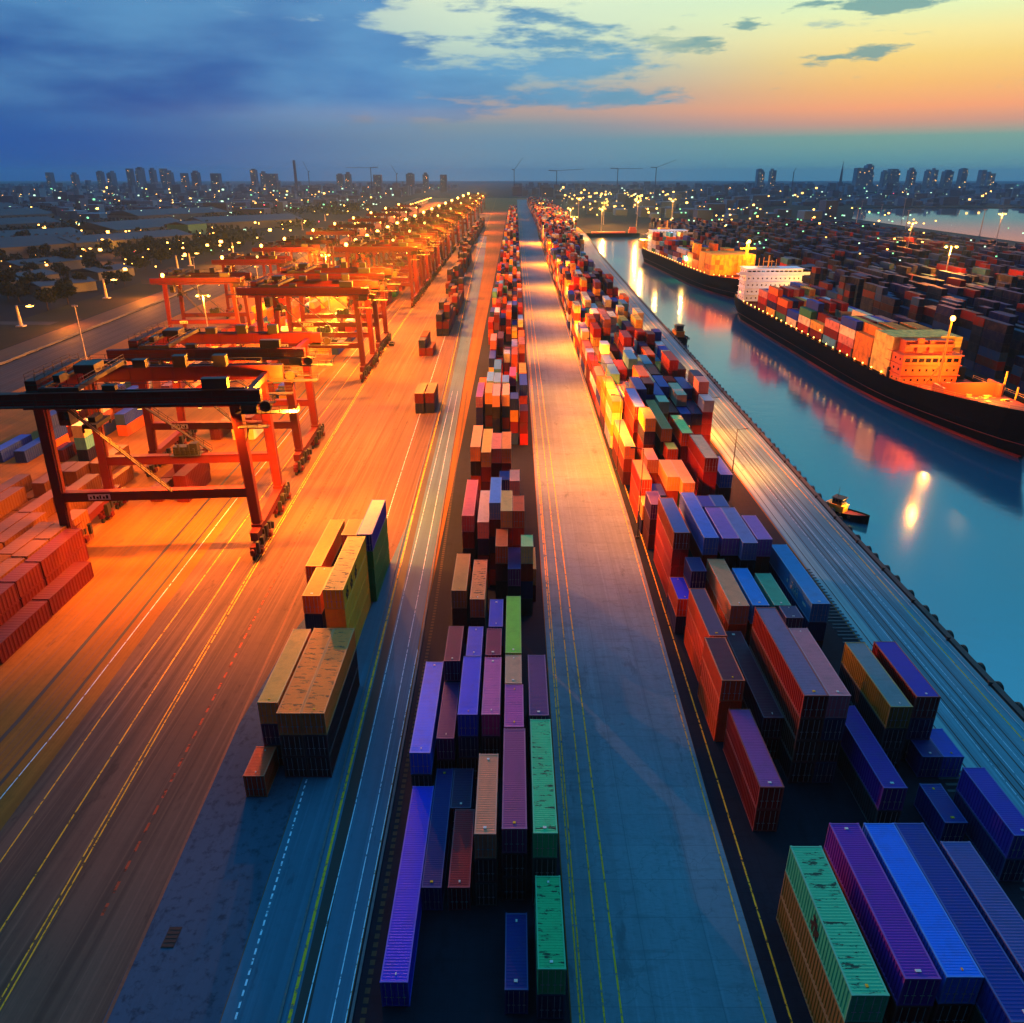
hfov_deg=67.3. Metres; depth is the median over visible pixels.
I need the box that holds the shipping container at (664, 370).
[660,361,677,377]
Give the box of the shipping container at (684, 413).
[676,407,690,424]
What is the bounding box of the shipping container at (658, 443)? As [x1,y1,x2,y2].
[654,432,663,454]
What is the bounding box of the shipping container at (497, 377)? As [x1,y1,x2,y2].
[494,372,500,383]
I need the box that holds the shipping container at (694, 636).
[686,607,702,663]
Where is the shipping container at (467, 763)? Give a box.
[459,708,481,777]
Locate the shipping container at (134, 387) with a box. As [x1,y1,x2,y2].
[127,385,138,388]
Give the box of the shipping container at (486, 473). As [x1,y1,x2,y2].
[481,460,491,481]
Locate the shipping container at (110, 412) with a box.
[103,408,113,423]
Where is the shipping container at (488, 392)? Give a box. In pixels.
[485,383,492,403]
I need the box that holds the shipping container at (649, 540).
[642,521,654,548]
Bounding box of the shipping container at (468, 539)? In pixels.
[462,496,478,547]
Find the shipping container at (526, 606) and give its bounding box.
[521,598,532,614]
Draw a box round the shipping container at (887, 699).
[841,642,912,728]
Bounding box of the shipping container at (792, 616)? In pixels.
[778,606,803,627]
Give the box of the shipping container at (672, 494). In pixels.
[657,475,677,504]
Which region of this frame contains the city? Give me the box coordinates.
[0,180,1023,219]
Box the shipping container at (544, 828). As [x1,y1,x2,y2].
[530,719,557,857]
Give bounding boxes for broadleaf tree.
[0,252,7,261]
[0,268,16,281]
[0,278,29,301]
[0,280,12,299]
[7,252,22,260]
[9,256,22,260]
[13,229,30,235]
[15,267,28,271]
[16,274,36,286]
[20,261,38,267]
[22,271,46,280]
[23,264,39,269]
[27,246,37,254]
[29,254,41,258]
[32,288,57,309]
[38,243,50,254]
[45,249,57,256]
[50,261,63,270]
[51,283,76,303]
[54,265,70,277]
[54,276,72,285]
[57,249,76,258]
[59,246,71,251]
[72,271,86,279]
[74,249,85,255]
[80,251,95,257]
[81,255,99,265]
[85,258,102,267]
[96,265,112,269]
[99,239,112,251]
[101,271,120,286]
[112,246,127,258]
[116,270,132,284]
[118,242,129,251]
[122,252,144,271]
[124,251,135,259]
[129,243,142,254]
[138,242,146,253]
[139,256,150,269]
[142,235,154,240]
[145,240,160,249]
[145,250,156,261]
[150,246,171,263]
[166,244,177,256]
[173,243,182,252]
[186,245,201,258]
[204,241,215,252]
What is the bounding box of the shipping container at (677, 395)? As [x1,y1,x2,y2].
[668,383,686,405]
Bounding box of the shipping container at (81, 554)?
[43,544,88,585]
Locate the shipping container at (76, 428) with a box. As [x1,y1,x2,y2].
[71,418,91,437]
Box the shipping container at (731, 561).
[717,552,736,572]
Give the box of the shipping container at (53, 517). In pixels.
[48,512,57,521]
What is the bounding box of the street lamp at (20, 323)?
[15,305,33,326]
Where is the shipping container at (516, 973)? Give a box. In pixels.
[505,913,527,1013]
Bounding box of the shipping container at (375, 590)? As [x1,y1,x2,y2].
[369,548,389,601]
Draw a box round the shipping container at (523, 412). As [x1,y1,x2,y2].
[520,404,527,421]
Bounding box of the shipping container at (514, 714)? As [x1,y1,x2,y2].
[504,684,523,728]
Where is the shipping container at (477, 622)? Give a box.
[470,579,487,634]
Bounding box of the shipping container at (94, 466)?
[89,445,129,475]
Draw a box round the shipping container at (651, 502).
[644,491,660,519]
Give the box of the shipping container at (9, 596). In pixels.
[0,583,19,615]
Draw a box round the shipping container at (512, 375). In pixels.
[509,367,515,385]
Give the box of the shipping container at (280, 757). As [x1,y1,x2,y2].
[264,745,283,765]
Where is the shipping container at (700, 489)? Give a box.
[686,461,714,495]
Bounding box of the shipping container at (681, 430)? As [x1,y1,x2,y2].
[669,415,693,445]
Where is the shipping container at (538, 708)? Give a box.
[528,655,548,736]
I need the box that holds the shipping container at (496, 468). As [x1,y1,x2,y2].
[492,461,501,476]
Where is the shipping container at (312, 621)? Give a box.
[304,608,326,631]
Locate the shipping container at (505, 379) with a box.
[502,375,508,388]
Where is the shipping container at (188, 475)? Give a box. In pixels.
[173,463,208,486]
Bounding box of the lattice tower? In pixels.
[836,161,843,189]
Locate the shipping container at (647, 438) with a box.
[638,420,654,444]
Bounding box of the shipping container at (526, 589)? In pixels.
[521,581,532,597]
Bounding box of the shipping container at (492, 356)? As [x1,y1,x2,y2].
[489,350,495,366]
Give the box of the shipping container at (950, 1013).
[927,999,974,1022]
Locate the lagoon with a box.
[852,208,1023,241]
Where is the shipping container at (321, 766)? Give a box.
[306,668,359,776]
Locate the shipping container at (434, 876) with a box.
[421,768,453,910]
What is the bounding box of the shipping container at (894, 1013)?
[823,848,932,1022]
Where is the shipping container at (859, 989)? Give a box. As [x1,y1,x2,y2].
[785,846,889,1022]
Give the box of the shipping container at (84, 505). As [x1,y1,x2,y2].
[74,487,102,508]
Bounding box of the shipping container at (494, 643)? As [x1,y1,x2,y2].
[485,628,501,660]
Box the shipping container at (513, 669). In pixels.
[505,655,521,684]
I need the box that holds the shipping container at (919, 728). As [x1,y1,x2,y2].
[905,718,934,738]
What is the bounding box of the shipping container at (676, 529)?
[657,498,689,549]
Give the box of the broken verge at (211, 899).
[102,618,305,1022]
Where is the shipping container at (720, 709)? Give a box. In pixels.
[700,658,741,721]
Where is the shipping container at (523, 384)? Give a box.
[519,374,526,395]
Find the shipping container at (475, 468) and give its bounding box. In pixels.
[471,461,480,475]
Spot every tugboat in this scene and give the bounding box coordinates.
[672,317,689,344]
[828,489,869,524]
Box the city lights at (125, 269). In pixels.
[9,173,1023,270]
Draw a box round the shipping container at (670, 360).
[661,351,678,370]
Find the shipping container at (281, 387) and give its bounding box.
[278,382,284,391]
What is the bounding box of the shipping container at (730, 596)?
[706,559,749,623]
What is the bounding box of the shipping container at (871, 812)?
[836,746,901,822]
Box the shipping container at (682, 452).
[671,433,687,458]
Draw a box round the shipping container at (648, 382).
[640,377,653,394]
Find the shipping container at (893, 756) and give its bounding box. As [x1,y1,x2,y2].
[849,703,901,770]
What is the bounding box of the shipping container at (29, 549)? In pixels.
[11,539,48,559]
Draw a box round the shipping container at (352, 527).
[341,519,362,546]
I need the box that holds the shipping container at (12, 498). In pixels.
[0,487,27,517]
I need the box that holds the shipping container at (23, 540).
[0,522,54,554]
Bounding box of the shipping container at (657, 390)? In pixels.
[653,382,663,399]
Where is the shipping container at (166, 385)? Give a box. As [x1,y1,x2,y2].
[161,380,186,388]
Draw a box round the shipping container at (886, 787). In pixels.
[841,705,907,810]
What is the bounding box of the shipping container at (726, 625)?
[705,578,746,638]
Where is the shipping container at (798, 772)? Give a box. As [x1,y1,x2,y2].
[777,738,815,782]
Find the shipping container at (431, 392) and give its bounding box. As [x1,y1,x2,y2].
[425,382,437,402]
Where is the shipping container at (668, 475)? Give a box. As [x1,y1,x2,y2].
[658,460,679,490]
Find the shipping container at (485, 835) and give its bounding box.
[474,753,498,858]
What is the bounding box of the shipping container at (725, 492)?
[715,484,730,500]
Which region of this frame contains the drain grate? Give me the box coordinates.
[160,927,181,947]
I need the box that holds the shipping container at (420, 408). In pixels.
[415,401,425,413]
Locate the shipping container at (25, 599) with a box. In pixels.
[19,579,45,606]
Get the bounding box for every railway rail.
[0,217,384,389]
[0,236,337,382]
[0,252,302,384]
[0,253,288,371]
[1,207,407,391]
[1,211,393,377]
[1,266,254,369]
[1,266,261,375]
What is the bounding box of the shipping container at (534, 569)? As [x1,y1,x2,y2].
[533,547,535,584]
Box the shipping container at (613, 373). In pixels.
[605,364,619,383]
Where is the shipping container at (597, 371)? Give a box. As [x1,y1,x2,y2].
[592,366,604,383]
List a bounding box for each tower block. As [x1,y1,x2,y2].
[45,172,55,191]
[70,172,80,188]
[96,171,106,189]
[106,172,116,185]
[125,169,136,187]
[135,167,146,186]
[135,170,143,191]
[148,168,157,183]
[159,169,167,187]
[165,170,174,191]
[180,173,190,189]
[191,171,201,185]
[210,173,222,191]
[250,169,258,186]
[260,171,266,186]
[265,174,278,191]
[336,173,344,189]
[344,172,351,189]
[373,175,382,187]
[406,173,414,188]
[423,173,428,191]
[440,175,446,191]
[754,169,762,185]
[761,170,764,185]
[767,169,774,186]
[773,170,776,185]
[852,168,867,191]
[864,164,873,190]
[878,170,888,188]
[887,169,897,185]
[895,169,900,185]
[903,168,915,190]
[921,169,931,189]
[929,168,936,188]
[930,170,938,186]
[939,170,953,188]
[955,168,967,187]
[975,170,986,186]
[984,172,992,184]
[990,173,995,186]
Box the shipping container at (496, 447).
[491,433,501,462]
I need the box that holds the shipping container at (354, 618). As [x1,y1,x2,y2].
[327,572,368,627]
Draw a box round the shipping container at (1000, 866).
[953,790,1023,881]
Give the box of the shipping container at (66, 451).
[57,442,76,461]
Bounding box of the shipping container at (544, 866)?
[530,762,556,881]
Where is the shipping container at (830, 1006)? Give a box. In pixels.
[780,871,878,1022]
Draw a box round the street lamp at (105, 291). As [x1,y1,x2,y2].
[102,278,117,298]
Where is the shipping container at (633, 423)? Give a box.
[624,400,637,431]
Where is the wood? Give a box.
[0,199,379,256]
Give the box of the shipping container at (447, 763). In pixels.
[437,732,458,768]
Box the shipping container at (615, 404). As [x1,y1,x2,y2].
[606,388,622,412]
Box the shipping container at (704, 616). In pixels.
[687,588,726,643]
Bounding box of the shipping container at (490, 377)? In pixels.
[486,372,493,383]
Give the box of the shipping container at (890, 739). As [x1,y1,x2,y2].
[838,663,907,749]
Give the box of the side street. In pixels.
[0,321,56,324]
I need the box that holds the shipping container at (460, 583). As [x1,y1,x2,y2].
[451,554,470,608]
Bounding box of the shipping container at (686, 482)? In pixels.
[671,460,694,492]
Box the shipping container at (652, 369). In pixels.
[644,364,659,375]
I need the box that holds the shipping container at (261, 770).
[243,746,279,796]
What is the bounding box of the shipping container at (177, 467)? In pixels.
[173,445,206,472]
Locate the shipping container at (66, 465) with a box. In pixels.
[61,461,76,483]
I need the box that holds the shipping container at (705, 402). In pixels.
[698,394,713,411]
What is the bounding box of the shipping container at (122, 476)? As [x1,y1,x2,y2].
[101,466,133,488]
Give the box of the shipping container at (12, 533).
[0,512,47,546]
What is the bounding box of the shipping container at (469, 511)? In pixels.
[462,480,478,531]
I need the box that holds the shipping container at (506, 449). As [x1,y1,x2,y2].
[501,432,510,462]
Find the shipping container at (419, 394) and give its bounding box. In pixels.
[414,383,427,402]
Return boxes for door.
[244,777,256,794]
[254,777,265,795]
[259,703,270,721]
[262,725,273,743]
[268,703,277,721]
[271,725,280,743]
[274,746,283,763]
[278,714,290,732]
[281,736,293,754]
[284,758,296,775]
[288,714,300,733]
[291,736,303,754]
[295,758,306,775]
[302,714,314,732]
[303,596,312,612]
[305,736,317,754]
[306,567,313,581]
[308,758,319,775]
[311,597,320,612]
[313,714,324,733]
[315,736,327,754]
[318,758,329,775]
[324,591,334,607]
[333,591,343,607]
[364,535,371,549]
[382,983,395,1004]
[394,983,407,1004]
[411,754,420,772]
[412,776,421,785]
[420,754,429,772]
[421,776,430,785]
[423,889,432,908]
[432,889,440,908]
[437,739,445,757]
[438,761,445,768]
[445,662,451,679]
[445,739,453,757]
[446,761,453,768]
[449,889,459,908]
[451,809,454,827]
[452,591,458,606]
[452,662,459,679]
[459,591,465,606]
[459,715,467,734]
[459,738,468,755]
[459,889,468,908]
[460,759,468,768]
[462,516,467,530]
[468,516,473,530]
[468,715,476,734]
[468,738,476,755]
[469,759,477,776]
[471,448,474,459]
[471,600,476,615]
[475,448,479,459]
[475,835,484,856]
[476,397,478,406]
[476,860,485,880]
[477,600,483,615]
[477,884,485,903]
[478,523,482,537]
[479,397,481,406]
[482,453,485,465]
[483,523,487,537]
[483,715,490,734]
[483,738,490,753]
[485,393,488,402]
[485,835,494,856]
[486,453,489,465]
[486,860,494,880]
[486,884,495,903]
[488,393,491,402]
[490,504,494,518]
[491,715,498,734]
[491,738,498,755]
[492,449,495,461]
[493,396,495,405]
[495,504,499,518]
[496,396,498,405]
[496,449,500,461]
[496,547,500,562]
[501,512,505,526]
[501,547,506,562]
[502,449,505,461]
[503,395,505,404]
[503,830,513,851]
[503,855,513,875]
[504,480,508,489]
[504,879,513,898]
[506,395,508,404]
[506,449,509,461]
[506,512,511,526]
[506,991,515,1012]
[509,570,513,584]
[510,482,514,494]
[513,512,517,526]
[514,570,519,584]
[514,855,524,875]
[514,879,524,898]
[515,482,518,494]
[515,830,525,851]
[516,991,526,1011]
[519,512,523,526]
[522,547,526,562]
[527,547,532,562]
[534,834,544,855]
[534,859,544,879]
[538,996,550,1017]
[539,970,551,992]
[545,834,555,855]
[545,859,555,875]
[551,970,563,992]
[551,996,562,1017]
[625,447,629,457]
[629,448,634,457]
[635,407,638,418]
[640,480,645,492]
[645,419,650,430]
[645,480,650,490]
[647,460,652,471]
[650,419,654,430]
[651,505,656,518]
[652,460,657,471]
[662,429,666,440]
[666,429,671,440]
[667,450,672,459]
[667,478,672,489]
[672,450,677,459]
[672,478,678,489]
[674,533,681,548]
[677,600,684,614]
[681,533,688,548]
[682,434,687,444]
[683,484,688,491]
[684,600,687,614]
[688,484,693,491]
[691,572,698,586]
[697,572,705,586]
[703,538,710,553]
[704,459,711,470]
[710,538,717,553]
[711,459,717,470]
[720,475,726,486]
[721,681,732,699]
[722,539,730,553]
[725,475,731,486]
[729,539,738,554]
[730,607,739,622]
[731,681,743,699]
[738,607,747,622]
[742,544,749,558]
[748,544,756,558]
[751,606,760,622]
[754,811,767,829]
[757,540,764,554]
[758,788,771,807]
[762,719,772,736]
[763,540,771,554]
[764,740,769,748]
[765,811,778,829]
[768,740,778,756]
[768,788,782,807]
[770,719,781,736]
[786,619,793,627]
[790,763,802,781]
[793,619,801,627]
[794,742,806,760]
[798,720,811,738]
[800,763,813,780]
[802,697,815,716]
[804,742,817,759]
[808,720,822,738]
[810,604,820,620]
[813,697,826,716]
[814,763,825,780]
[818,605,828,620]
[818,742,829,760]
[822,720,834,738]
[822,763,834,781]
[827,697,839,716]
[827,742,839,760]
[831,720,843,738]
[836,697,848,716]
[847,997,869,1020]
[863,997,886,1020]
[876,812,888,822]
[880,789,894,808]
[882,730,895,747]
[887,708,900,726]
[887,812,899,822]
[889,751,899,768]
[890,789,905,808]
[892,730,905,747]
[894,1007,913,1022]
[897,708,910,726]
[900,980,921,1003]
[902,740,909,757]
[908,719,922,737]
[909,1007,929,1022]
[913,698,927,716]
[915,980,938,1003]
[918,719,932,737]
[919,758,931,775]
[923,698,938,716]
[928,758,940,775]
[934,1005,954,1022]
[940,758,952,775]
[941,824,955,840]
[941,978,963,1001]
[948,758,961,775]
[949,1006,970,1022]
[951,824,965,841]
[957,978,980,1001]
[1000,860,1016,879]
[1008,837,1023,856]
[1011,860,1023,879]
[1019,843,1023,856]
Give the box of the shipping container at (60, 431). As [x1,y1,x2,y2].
[53,425,67,439]
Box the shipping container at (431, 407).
[425,394,438,412]
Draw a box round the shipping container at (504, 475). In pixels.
[499,471,509,489]
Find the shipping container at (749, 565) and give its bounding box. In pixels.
[736,556,755,576]
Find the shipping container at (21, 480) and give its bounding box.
[0,474,31,492]
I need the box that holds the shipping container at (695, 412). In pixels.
[686,400,702,424]
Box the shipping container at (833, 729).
[821,718,845,740]
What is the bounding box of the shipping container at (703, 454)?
[688,434,718,471]
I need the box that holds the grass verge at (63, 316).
[0,236,310,348]
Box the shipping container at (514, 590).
[508,586,520,595]
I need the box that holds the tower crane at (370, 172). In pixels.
[346,167,377,194]
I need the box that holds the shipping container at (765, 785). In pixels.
[726,709,784,809]
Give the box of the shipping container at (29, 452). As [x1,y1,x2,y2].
[13,437,42,462]
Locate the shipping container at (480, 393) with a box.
[476,382,484,406]
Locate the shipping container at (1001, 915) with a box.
[939,841,1023,980]
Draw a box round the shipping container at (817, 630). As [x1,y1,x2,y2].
[768,563,826,639]
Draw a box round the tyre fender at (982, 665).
[977,662,985,670]
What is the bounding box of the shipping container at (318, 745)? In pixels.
[303,648,357,756]
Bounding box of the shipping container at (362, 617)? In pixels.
[355,588,370,646]
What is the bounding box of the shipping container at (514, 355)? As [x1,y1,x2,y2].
[511,347,517,362]
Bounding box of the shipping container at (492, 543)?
[489,536,495,552]
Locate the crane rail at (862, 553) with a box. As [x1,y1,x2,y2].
[603,261,1023,729]
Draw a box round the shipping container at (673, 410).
[668,399,678,422]
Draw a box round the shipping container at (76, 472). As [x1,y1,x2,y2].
[63,461,91,484]
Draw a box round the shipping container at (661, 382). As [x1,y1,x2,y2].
[652,375,669,396]
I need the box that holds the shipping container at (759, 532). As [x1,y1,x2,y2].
[741,515,772,556]
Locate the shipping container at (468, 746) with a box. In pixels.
[458,682,481,757]
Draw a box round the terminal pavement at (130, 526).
[0,198,1022,1022]
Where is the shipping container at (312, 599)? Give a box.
[302,567,332,613]
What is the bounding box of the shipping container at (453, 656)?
[444,626,463,680]
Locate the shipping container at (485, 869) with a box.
[475,778,498,882]
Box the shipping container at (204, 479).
[177,469,210,501]
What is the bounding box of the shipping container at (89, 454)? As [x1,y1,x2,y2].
[76,445,96,460]
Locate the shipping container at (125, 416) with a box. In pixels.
[114,408,142,424]
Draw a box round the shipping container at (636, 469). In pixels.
[631,460,651,493]
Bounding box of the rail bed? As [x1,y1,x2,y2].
[0,204,412,392]
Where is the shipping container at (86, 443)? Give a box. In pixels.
[74,433,94,449]
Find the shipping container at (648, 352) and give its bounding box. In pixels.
[641,346,654,363]
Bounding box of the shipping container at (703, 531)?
[679,492,718,554]
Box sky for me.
[0,0,1023,180]
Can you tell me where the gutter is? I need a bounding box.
[293,270,474,1022]
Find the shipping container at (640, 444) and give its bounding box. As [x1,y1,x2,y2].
[637,433,653,454]
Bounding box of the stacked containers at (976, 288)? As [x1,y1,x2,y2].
[0,196,1023,1022]
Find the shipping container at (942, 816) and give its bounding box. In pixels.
[913,783,967,843]
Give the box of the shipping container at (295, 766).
[283,756,308,776]
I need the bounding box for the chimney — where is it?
[293,160,297,190]
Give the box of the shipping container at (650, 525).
[643,507,656,534]
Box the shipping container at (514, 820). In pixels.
[502,728,526,852]
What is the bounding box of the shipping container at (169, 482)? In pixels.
[150,478,173,501]
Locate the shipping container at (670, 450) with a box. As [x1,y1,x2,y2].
[663,442,677,459]
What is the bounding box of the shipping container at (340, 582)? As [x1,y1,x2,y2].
[323,536,366,608]
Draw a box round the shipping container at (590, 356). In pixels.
[587,352,597,367]
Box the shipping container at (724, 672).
[702,637,744,700]
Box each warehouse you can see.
[0,203,21,208]
[0,207,53,218]
[0,216,61,229]
[0,226,85,236]
[0,232,81,257]
[0,256,85,271]
[0,269,59,283]
[27,277,96,293]
[58,229,192,252]
[71,263,134,280]
[72,217,181,234]
[107,206,228,220]
[167,220,207,237]
[183,213,303,229]
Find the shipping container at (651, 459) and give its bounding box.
[641,448,658,472]
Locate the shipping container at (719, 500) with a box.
[709,495,729,506]
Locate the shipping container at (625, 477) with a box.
[612,445,630,484]
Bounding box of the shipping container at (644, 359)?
[638,355,652,363]
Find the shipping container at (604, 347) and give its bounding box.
[599,341,609,353]
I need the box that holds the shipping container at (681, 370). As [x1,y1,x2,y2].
[677,362,685,378]
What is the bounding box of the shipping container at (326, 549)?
[305,519,344,582]
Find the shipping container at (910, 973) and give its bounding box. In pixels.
[824,823,941,1005]
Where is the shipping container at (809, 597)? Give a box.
[769,544,829,621]
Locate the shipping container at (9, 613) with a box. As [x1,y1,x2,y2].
[0,601,21,626]
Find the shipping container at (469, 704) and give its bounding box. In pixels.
[457,656,481,735]
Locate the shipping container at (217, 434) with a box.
[209,415,231,439]
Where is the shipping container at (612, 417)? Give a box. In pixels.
[606,400,621,424]
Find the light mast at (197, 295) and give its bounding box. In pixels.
[195,294,210,346]
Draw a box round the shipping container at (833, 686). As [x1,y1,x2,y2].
[788,628,850,717]
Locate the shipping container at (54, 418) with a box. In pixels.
[50,410,58,427]
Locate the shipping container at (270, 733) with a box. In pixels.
[261,724,280,744]
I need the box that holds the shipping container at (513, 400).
[510,392,517,409]
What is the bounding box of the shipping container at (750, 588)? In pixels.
[732,568,769,623]
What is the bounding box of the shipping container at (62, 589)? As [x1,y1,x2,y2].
[32,561,93,615]
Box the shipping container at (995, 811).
[956,767,1023,858]
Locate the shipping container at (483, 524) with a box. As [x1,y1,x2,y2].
[477,490,489,538]
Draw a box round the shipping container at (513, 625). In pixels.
[505,596,520,654]
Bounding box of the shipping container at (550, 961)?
[535,875,565,994]
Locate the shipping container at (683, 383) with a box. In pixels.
[674,377,692,398]
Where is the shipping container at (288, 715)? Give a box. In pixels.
[276,628,333,734]
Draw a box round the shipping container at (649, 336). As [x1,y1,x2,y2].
[645,331,654,342]
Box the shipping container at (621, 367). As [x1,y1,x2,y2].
[613,360,626,379]
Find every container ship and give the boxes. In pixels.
[639,220,755,298]
[733,255,1023,459]
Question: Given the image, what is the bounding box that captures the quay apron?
[580,233,1023,815]
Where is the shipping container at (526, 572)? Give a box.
[521,564,532,580]
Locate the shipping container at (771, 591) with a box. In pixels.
[754,573,790,610]
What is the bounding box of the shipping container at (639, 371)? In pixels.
[632,365,648,377]
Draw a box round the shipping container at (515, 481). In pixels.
[510,470,519,495]
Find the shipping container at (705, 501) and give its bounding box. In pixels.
[696,496,715,509]
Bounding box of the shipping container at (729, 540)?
[704,507,739,555]
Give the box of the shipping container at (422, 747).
[409,662,444,774]
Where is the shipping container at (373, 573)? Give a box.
[368,532,388,584]
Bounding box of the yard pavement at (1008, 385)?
[641,220,1023,398]
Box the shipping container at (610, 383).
[601,377,615,396]
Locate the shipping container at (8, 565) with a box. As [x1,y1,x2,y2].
[0,558,24,579]
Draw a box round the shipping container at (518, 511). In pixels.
[513,496,523,527]
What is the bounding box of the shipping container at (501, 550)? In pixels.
[495,529,507,563]
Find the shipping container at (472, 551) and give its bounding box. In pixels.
[463,530,477,563]
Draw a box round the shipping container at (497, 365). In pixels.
[494,359,500,373]
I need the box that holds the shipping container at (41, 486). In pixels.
[31,473,50,496]
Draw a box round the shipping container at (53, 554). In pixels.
[24,528,84,577]
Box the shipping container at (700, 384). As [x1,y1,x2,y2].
[693,376,708,392]
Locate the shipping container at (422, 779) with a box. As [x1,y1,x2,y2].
[411,681,444,786]
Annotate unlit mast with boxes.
[71,305,86,358]
[978,209,986,235]
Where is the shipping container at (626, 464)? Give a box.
[613,432,633,471]
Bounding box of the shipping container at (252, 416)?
[245,407,261,419]
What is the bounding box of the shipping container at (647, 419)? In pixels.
[638,407,655,431]
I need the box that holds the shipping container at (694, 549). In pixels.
[679,509,716,567]
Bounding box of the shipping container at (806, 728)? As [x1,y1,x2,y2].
[749,628,824,740]
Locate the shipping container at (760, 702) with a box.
[725,631,783,737]
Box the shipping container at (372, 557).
[367,516,387,567]
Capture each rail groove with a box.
[0,300,393,785]
[0,302,394,798]
[0,306,386,772]
[0,319,373,763]
[0,321,366,742]
[0,340,353,754]
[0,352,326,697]
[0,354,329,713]
[0,465,210,683]
[595,266,1023,799]
[596,263,1023,772]
[597,267,1023,789]
[599,264,1023,755]
[711,432,964,766]
[712,425,980,766]
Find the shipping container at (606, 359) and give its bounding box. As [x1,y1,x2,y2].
[601,354,613,371]
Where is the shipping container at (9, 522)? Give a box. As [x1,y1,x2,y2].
[0,513,29,533]
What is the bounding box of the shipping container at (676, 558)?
[656,514,687,566]
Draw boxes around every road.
[0,213,489,1022]
[517,200,776,1022]
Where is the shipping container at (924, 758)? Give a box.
[905,740,942,777]
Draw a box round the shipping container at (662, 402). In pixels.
[655,395,669,412]
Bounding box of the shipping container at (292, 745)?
[279,735,305,756]
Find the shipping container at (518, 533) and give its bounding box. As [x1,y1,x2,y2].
[513,528,523,544]
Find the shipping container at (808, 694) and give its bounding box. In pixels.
[752,607,828,717]
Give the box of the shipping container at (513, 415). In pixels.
[510,410,517,421]
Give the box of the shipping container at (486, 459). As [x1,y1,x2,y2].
[481,429,492,466]
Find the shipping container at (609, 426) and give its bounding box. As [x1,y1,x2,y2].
[605,412,613,435]
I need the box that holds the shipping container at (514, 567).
[508,547,520,585]
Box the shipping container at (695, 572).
[683,557,706,587]
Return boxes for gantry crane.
[0,353,319,560]
[89,323,349,476]
[142,267,256,346]
[205,251,303,318]
[225,272,397,381]
[252,240,329,297]
[268,261,408,354]
[276,235,344,266]
[302,227,363,266]
[325,221,376,258]
[334,239,433,307]
[338,235,437,296]
[348,215,391,237]
[351,231,442,289]
[362,227,447,281]
[366,211,403,231]
[382,207,414,224]
[383,224,451,274]
[393,220,456,266]
[395,203,421,220]
[404,217,460,259]
[408,213,464,252]
[417,210,468,245]
[425,207,467,238]
[435,204,475,232]
[441,202,478,227]
[447,199,481,222]
[457,197,481,217]
[460,195,486,213]
[465,193,487,209]
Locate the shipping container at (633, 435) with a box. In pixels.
[623,412,637,444]
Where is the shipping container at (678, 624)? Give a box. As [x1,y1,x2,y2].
[666,595,685,633]
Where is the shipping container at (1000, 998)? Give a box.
[894,822,1023,1022]
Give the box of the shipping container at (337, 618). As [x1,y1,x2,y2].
[325,554,367,627]
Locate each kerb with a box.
[277,271,471,1022]
[349,271,482,1022]
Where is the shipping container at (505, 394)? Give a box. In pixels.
[502,384,509,405]
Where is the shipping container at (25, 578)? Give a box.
[0,563,42,597]
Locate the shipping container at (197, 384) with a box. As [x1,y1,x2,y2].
[187,380,201,387]
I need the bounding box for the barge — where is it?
[586,227,639,236]
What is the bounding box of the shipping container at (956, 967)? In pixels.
[862,823,983,1003]
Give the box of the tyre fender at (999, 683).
[995,681,1003,689]
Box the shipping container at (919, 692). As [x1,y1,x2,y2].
[872,641,940,717]
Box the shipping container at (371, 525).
[356,499,386,551]
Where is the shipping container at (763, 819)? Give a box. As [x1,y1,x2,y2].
[723,730,779,831]
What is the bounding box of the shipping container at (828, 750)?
[816,740,841,761]
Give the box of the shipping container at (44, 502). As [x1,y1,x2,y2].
[17,486,66,516]
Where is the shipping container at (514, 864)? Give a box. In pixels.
[502,853,526,876]
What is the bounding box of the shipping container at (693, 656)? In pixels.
[684,625,700,682]
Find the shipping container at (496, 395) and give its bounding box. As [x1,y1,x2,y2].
[492,384,500,406]
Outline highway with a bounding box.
[0,198,420,361]
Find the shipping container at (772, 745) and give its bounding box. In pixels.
[741,699,779,758]
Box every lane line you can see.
[0,290,425,1009]
[0,300,405,861]
[0,306,413,999]
[0,558,239,930]
[100,307,422,915]
[103,285,444,1022]
[234,338,444,1018]
[287,222,488,1022]
[303,391,452,1022]
[331,392,457,1022]
[345,650,417,1022]
[358,324,435,518]
[518,203,584,1022]
[518,206,580,1022]
[519,201,623,1022]
[519,209,605,1022]
[539,242,766,1022]
[540,239,792,1022]
[602,263,1023,740]
[647,326,1023,764]
[713,419,1023,803]
[716,415,1022,782]
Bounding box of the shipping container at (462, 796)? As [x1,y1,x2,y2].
[450,768,473,829]
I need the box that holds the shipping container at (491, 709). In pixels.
[481,657,501,735]
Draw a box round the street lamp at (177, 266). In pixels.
[175,255,185,268]
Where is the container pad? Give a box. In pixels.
[347,213,570,1022]
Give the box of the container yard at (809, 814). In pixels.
[539,236,1023,1022]
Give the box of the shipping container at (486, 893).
[475,808,498,905]
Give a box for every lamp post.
[597,362,606,428]
[611,394,621,470]
[630,447,643,537]
[731,428,747,471]
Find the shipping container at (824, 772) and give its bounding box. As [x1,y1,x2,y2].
[812,762,836,782]
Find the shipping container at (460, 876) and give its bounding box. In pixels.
[448,809,474,910]
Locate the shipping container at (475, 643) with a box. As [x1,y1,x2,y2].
[466,626,483,664]
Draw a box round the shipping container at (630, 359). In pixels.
[623,350,637,368]
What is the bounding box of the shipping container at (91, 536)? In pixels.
[84,527,93,544]
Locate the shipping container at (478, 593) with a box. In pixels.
[470,560,487,617]
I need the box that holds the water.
[589,207,1023,706]
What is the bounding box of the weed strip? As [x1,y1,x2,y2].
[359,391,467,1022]
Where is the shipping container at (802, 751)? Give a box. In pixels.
[749,647,819,761]

